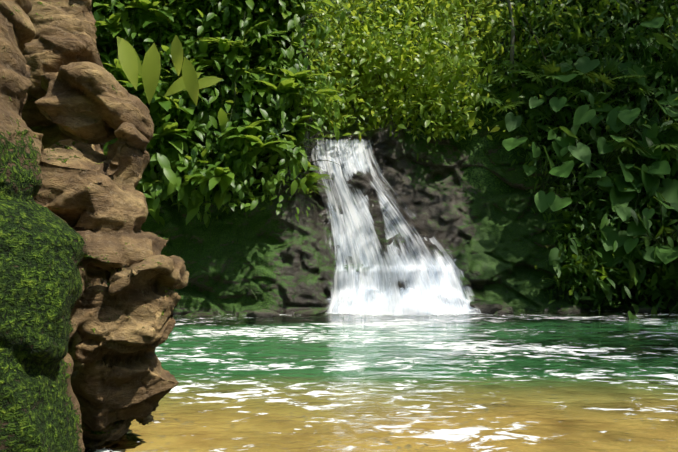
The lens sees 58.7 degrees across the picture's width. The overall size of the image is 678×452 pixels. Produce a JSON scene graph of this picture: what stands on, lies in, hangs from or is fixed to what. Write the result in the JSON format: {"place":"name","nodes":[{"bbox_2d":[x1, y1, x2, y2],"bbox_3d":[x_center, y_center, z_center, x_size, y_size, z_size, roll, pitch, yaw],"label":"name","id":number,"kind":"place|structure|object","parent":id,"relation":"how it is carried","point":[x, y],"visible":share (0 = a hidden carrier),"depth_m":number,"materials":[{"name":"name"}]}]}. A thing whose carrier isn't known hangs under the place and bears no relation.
{"place":"outdoors","nodes":[
{"label":"outdoors","id":0,"kind":"place"},
{"bbox_2d":[84,310,677,451],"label":"water surface","id":1,"kind":"object","parent":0,"point":[554,381],"depth_m":4.82,"materials":[{"name":"green liquid"}]},
{"bbox_2d":[0,0,188,451],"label":"outcrop rock","id":2,"kind":"object","parent":1,"relation":"on","point":[81,368],"visible":1,"depth_m":2.91,"materials":[{"name":"stone"}]},
{"bbox_2d":[325,287,476,312],"bbox_3d":[1.423,1.439,11.815,4.500,0.500,1.250,0,-4,1],"label":"waterfall spray","id":3,"kind":"object","parent":1,"relation":"on","point":[408,292],"visible":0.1,"depth_m":11.73,"materials":[{"name":"liquid"}]},
{"bbox_2d":[183,300,660,316],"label":"shore boulders","id":4,"kind":"object","parent":1,"relation":"on","point":[492,307],"visible":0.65,"depth_m":11.56,"materials":[{"name":"grey stone"}]},
{"bbox_2d":[502,17,677,318],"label":"heart-shaped leaves","id":5,"kind":"object","parent":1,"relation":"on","point":[621,196],"visible":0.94,"depth_m":12.62,"materials":[{"name":"green plant"}]},
{"bbox_2d":[386,79,552,195],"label":"ground","id":6,"kind":"structure","parent":0,"point":[482,178],"depth_m":15.04,"materials":[{"name":"green plant"}]},
{"bbox_2d":[117,35,221,105],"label":"leaves","id":7,"kind":"object","parent":6,"relation":"on","point":[148,70],"visible":1,"depth_m":0.34,"materials":[{"name":"green plant"}]},
{"bbox_2d":[91,0,344,203],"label":"broad leaf plants","id":8,"kind":"object","parent":6,"relation":"on","point":[293,71],"visible":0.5,"depth_m":11.53,"materials":[{"name":"green plant"}]},
{"bbox_2d":[91,0,381,283],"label":"shrub leaves","id":9,"kind":"object","parent":6,"relation":"on","point":[190,197],"visible":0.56,"depth_m":11.52,"materials":[{"name":"green plant"}]},
{"bbox_2d":[95,0,677,314],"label":"cliff wall","id":10,"kind":"structure","parent":6,"relation":"on","point":[495,243],"depth_m":12.99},
{"bbox_2d":[98,0,677,301],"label":"leaves","id":11,"kind":"object","parent":10,"relation":"on","point":[312,176],"visible":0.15,"depth_m":12.88,"materials":[{"name":"green plant"}]},
{"bbox_2d":[311,138,479,314],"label":"waterfall","id":12,"kind":"structure","parent":10,"relation":"attached to","point":[352,215],"depth_m":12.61,"materials":[{"name":"liquid"}]},
{"bbox_2d":[393,0,677,313],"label":"understory leaves","id":13,"kind":"object","parent":10,"relation":"on","point":[602,220],"visible":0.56,"depth_m":13.88,"materials":[{"name":"green plant"}]},
{"bbox_2d":[112,0,677,316],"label":"plant stems","id":14,"kind":"object","parent":6,"relation":"on","point":[543,186],"visible":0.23,"depth_m":12.99,"materials":[{"name":"green plant"}]},
{"bbox_2d":[167,20,677,166],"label":"fan palms","id":15,"kind":"object","parent":6,"relation":"on","point":[535,87],"visible":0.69,"depth_m":14.69,"materials":[{"name":"green plant"}]},
{"bbox_2d":[315,0,551,132],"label":"hanging vines","id":16,"kind":"object","parent":6,"relation":"on","point":[412,31],"depth_m":16.49,"materials":[{"name":"green plant"}]},
{"bbox_2d":[279,0,628,142],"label":"bush","id":17,"kind":"object","parent":6,"relation":"on","point":[395,72],"visible":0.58,"depth_m":14.71,"materials":[{"name":"green plant"}]},
{"bbox_2d":[506,0,514,102],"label":"pale trees trunks","id":18,"kind":"object","parent":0,"point":[512,34],"visible":0.56,"depth_m":15.74,"materials":[{"name":"grey wood"}]}
]}

